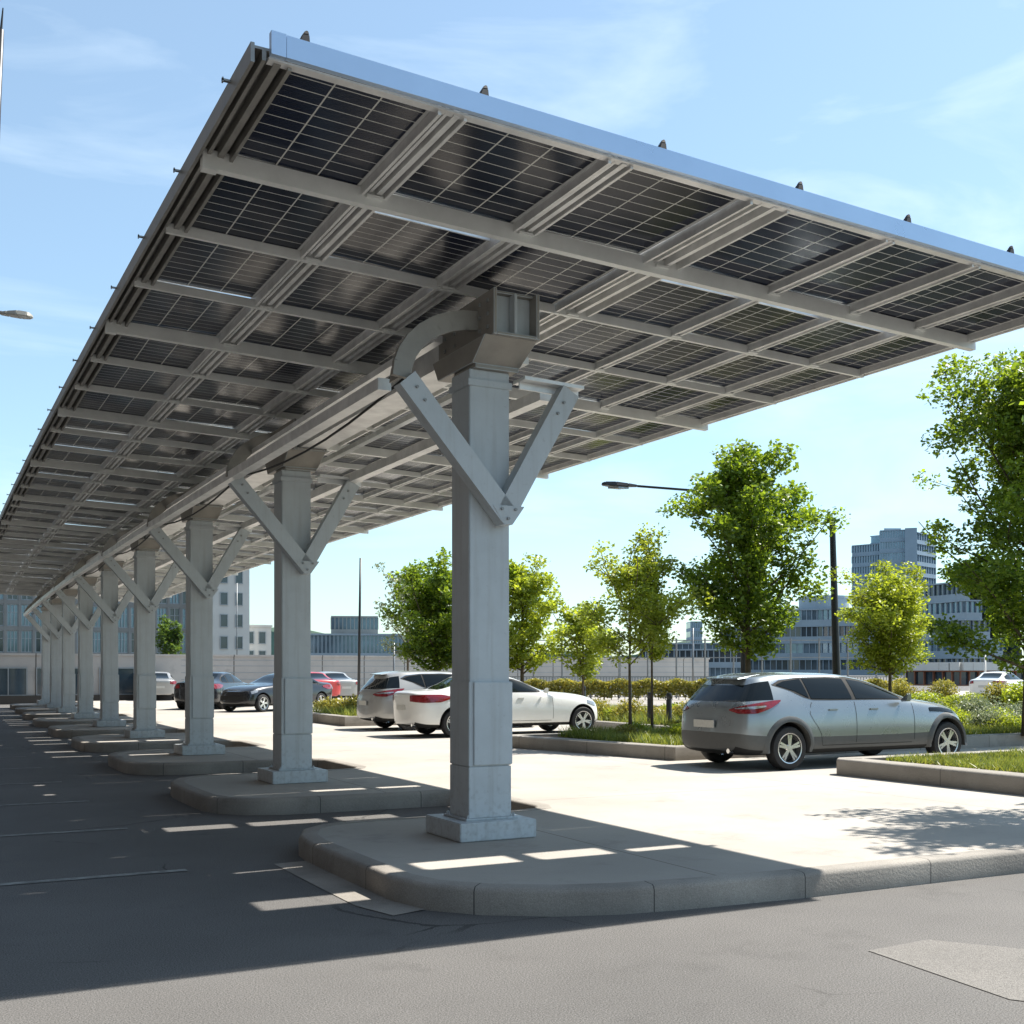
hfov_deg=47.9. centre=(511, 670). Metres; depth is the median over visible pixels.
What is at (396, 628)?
tree
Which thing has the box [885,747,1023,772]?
grass
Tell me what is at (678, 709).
shrub
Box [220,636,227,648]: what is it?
window
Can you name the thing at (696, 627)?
tower block
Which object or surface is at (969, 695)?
shrub
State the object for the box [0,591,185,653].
office building
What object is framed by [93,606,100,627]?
window
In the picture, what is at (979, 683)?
parked car
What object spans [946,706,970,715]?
shrub
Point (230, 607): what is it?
apartment block
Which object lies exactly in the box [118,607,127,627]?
window
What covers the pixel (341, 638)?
office building
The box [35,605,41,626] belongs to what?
window
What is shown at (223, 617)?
window
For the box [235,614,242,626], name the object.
window
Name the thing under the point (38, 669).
window
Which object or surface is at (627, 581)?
tree
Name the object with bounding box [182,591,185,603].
window
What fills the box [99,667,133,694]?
window
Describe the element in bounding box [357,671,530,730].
parked car
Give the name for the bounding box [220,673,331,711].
parked car
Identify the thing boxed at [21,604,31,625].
window
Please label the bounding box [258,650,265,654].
window
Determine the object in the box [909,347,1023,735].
tree
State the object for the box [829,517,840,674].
lamp post
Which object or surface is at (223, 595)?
window
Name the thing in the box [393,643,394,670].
pole
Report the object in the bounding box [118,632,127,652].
window
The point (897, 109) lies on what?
sky
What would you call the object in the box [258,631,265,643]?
window
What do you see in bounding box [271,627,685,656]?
buildings
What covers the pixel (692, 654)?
pole
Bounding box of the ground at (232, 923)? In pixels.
[0,675,1023,1023]
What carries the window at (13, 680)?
in the retaining wall
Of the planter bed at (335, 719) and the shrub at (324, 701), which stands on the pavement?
the planter bed at (335, 719)
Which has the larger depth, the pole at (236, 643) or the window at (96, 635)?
the window at (96, 635)
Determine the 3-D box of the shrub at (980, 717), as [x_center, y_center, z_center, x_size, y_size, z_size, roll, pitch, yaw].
[9.752,0.991,23.509,0.840,0.552,0.946,0,0,-21]
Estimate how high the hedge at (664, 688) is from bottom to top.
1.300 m
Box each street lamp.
[0,8,32,319]
[601,481,744,672]
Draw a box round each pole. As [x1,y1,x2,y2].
[236,632,237,654]
[357,558,360,695]
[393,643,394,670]
[692,628,693,680]
[984,655,985,671]
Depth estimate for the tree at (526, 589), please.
33.63 m
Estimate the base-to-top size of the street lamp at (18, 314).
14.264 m
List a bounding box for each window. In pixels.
[0,604,3,625]
[0,630,3,651]
[0,667,26,695]
[7,595,17,599]
[7,604,17,625]
[7,630,17,651]
[21,595,31,599]
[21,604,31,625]
[21,630,31,651]
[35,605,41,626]
[35,631,41,651]
[36,667,77,694]
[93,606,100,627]
[93,632,100,652]
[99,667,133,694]
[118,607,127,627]
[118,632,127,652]
[131,607,133,627]
[131,632,133,652]
[157,608,166,628]
[159,598,166,603]
[170,593,179,603]
[170,608,179,627]
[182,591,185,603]
[182,608,185,628]
[182,633,185,652]
[220,592,227,604]
[220,614,227,626]
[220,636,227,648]
[221,576,227,582]
[235,571,242,583]
[235,593,242,605]
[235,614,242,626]
[235,636,242,648]
[249,631,253,643]
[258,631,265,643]
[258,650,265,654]
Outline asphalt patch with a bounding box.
[868,939,1023,1000]
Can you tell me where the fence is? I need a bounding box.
[509,638,905,697]
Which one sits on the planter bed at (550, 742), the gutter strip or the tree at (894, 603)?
the tree at (894, 603)
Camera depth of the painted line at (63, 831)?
11.45 m
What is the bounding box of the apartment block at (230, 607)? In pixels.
[213,569,271,654]
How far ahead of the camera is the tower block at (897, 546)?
326.17 m
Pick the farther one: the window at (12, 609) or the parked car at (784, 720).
the window at (12, 609)
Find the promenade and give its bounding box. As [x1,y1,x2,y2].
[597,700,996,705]
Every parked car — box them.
[155,671,176,699]
[174,672,253,708]
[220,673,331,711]
[311,672,340,701]
[321,671,356,697]
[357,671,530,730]
[393,676,596,736]
[681,672,967,769]
[969,671,1022,697]
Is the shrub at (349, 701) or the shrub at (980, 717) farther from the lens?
the shrub at (349, 701)
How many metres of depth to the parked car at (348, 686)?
53.41 m
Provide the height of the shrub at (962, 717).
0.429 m
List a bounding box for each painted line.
[0,827,127,836]
[0,869,187,885]
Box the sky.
[0,0,1023,660]
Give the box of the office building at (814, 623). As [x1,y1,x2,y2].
[653,582,1021,675]
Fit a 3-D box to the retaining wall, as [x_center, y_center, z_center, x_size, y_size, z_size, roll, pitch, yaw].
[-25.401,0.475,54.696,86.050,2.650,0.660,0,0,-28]
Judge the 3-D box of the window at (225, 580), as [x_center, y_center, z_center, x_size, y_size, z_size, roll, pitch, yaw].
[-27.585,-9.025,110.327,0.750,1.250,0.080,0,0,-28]
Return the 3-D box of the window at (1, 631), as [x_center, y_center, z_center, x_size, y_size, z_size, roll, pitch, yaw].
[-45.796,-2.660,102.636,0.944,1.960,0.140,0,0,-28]
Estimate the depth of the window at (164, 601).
109.38 m
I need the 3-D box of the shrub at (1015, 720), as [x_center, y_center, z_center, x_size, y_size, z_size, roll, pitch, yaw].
[10.043,1.052,23.141,1.184,0.433,0.797,0,0,10]
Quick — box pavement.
[14,691,1023,884]
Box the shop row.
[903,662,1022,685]
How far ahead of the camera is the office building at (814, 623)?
181.26 m
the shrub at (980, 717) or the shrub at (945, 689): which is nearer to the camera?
the shrub at (980, 717)
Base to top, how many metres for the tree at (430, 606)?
4.802 m
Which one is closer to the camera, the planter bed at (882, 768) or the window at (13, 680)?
the planter bed at (882, 768)
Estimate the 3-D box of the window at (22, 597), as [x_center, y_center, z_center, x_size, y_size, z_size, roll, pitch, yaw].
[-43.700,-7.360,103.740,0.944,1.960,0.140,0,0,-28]
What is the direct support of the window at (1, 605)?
in the office building at (20, 632)
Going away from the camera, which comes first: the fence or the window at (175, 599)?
the fence
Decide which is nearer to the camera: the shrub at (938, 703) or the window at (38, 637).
the shrub at (938, 703)
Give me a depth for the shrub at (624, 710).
28.43 m
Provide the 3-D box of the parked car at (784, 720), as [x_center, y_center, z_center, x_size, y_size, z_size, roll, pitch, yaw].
[4.897,0.721,17.975,4.732,1.404,2.018,0,0,-28]
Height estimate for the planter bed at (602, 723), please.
0.210 m
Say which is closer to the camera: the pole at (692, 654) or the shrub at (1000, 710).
the shrub at (1000, 710)
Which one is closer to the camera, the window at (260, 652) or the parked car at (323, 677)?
the parked car at (323, 677)
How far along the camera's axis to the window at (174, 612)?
109.83 m
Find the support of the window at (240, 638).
in the apartment block at (230, 607)
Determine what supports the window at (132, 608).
in the office building at (20, 632)
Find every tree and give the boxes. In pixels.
[155,613,184,653]
[372,562,430,670]
[377,546,517,670]
[509,552,567,682]
[534,591,619,695]
[577,522,716,726]
[627,545,681,727]
[655,438,850,672]
[829,559,936,691]
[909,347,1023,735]
[1008,397,1023,424]
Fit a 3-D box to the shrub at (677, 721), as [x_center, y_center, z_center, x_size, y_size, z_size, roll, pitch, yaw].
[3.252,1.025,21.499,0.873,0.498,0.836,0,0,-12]
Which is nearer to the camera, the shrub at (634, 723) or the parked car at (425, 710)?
the shrub at (634, 723)
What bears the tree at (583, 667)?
on the planter bed at (335, 719)
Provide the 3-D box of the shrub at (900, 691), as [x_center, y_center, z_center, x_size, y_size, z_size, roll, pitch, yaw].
[11.678,0.740,34.009,1.073,1.051,1.216,0,0,-28]
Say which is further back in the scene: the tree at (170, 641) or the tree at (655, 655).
the tree at (170, 641)
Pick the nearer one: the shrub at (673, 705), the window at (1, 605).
the shrub at (673, 705)
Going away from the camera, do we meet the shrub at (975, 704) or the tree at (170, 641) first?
the shrub at (975, 704)
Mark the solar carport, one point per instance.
(470, 306)
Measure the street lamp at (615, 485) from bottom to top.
5.933 m
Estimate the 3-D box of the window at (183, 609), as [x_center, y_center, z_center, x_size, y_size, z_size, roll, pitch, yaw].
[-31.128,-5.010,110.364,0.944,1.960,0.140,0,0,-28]
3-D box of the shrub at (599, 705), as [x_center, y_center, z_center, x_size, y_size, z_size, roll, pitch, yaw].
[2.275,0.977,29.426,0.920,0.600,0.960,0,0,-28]
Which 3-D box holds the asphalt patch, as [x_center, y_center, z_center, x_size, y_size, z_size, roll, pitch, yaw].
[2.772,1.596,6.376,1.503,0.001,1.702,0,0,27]
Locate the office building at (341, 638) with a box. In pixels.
[311,616,401,655]
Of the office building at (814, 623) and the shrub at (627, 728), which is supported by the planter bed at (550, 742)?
the shrub at (627, 728)
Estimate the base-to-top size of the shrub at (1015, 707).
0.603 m
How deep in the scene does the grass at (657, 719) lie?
27.59 m
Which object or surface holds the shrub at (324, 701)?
on the planter bed at (335, 719)
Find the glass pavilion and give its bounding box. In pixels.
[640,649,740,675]
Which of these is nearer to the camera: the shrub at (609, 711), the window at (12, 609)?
the shrub at (609, 711)
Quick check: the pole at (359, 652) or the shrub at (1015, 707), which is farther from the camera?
the pole at (359, 652)
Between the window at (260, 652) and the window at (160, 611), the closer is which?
the window at (160, 611)
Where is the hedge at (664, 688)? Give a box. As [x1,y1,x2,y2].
[524,677,906,699]
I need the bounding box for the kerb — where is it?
[10,701,1023,916]
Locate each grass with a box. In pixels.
[313,701,646,715]
[557,721,1020,744]
[597,703,1011,724]
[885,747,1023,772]
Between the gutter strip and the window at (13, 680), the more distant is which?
the window at (13, 680)
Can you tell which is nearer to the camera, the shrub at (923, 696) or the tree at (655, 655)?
the tree at (655, 655)
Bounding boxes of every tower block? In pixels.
[686,621,701,642]
[851,528,935,606]
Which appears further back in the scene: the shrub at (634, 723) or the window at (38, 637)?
the window at (38, 637)
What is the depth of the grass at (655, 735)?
21.08 m
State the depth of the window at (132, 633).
108.07 m
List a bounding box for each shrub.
[313,696,340,710]
[335,694,357,709]
[591,697,612,718]
[602,707,620,719]
[610,698,645,721]
[616,723,645,734]
[626,721,651,731]
[642,705,672,718]
[656,702,681,710]
[661,715,681,731]
[662,722,681,736]
[663,700,686,717]
[886,679,923,696]
[911,691,948,706]
[917,699,950,708]
[919,677,959,704]
[940,694,973,708]
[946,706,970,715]
[952,692,1002,712]
[956,711,975,724]
[960,691,985,704]
[965,706,1009,727]
[980,680,1019,707]
[981,713,1021,729]
[986,706,1015,721]
[997,681,1022,707]
[997,701,1021,712]
[1005,710,1021,720]
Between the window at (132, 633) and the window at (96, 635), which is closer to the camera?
the window at (96, 635)
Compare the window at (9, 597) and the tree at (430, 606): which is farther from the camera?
the window at (9, 597)
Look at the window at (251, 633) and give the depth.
114.62 m
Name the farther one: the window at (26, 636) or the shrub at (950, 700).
the window at (26, 636)
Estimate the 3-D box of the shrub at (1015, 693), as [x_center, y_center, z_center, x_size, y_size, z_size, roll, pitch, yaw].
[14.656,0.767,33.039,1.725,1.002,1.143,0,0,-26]
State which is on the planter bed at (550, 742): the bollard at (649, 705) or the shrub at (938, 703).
the shrub at (938, 703)
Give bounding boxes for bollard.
[647,692,650,722]
[666,693,671,725]
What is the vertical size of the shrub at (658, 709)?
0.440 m
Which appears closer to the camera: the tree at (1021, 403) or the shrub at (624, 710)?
the tree at (1021, 403)
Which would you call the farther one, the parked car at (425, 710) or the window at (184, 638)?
the window at (184, 638)
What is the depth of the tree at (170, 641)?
74.81 m
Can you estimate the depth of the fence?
59.98 m
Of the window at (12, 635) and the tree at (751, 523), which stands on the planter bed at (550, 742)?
the tree at (751, 523)
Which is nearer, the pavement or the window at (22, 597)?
the pavement
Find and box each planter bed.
[313,705,665,725]
[512,733,1023,760]
[593,719,669,729]
[837,749,1023,795]
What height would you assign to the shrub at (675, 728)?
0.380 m
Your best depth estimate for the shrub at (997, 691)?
33.95 m
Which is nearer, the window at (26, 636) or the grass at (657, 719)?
the grass at (657, 719)
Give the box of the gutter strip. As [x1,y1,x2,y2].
[275,861,423,914]
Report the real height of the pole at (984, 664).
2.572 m
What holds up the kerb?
on the ground at (232, 923)
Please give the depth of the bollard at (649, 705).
26.95 m
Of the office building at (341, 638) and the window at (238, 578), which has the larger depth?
the office building at (341, 638)
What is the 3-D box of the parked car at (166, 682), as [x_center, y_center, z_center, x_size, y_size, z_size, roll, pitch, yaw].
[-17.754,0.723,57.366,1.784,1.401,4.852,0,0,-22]
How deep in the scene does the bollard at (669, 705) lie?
26.15 m
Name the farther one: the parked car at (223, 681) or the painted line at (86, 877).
the parked car at (223, 681)
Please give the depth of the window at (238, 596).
110.99 m
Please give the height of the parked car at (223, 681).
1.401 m
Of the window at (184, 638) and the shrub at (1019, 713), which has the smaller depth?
the shrub at (1019, 713)
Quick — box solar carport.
[0,30,1023,842]
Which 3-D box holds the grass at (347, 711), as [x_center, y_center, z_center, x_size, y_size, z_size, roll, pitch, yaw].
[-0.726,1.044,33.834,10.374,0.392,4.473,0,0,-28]
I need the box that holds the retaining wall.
[0,653,709,704]
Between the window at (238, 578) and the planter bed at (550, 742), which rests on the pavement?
the planter bed at (550, 742)

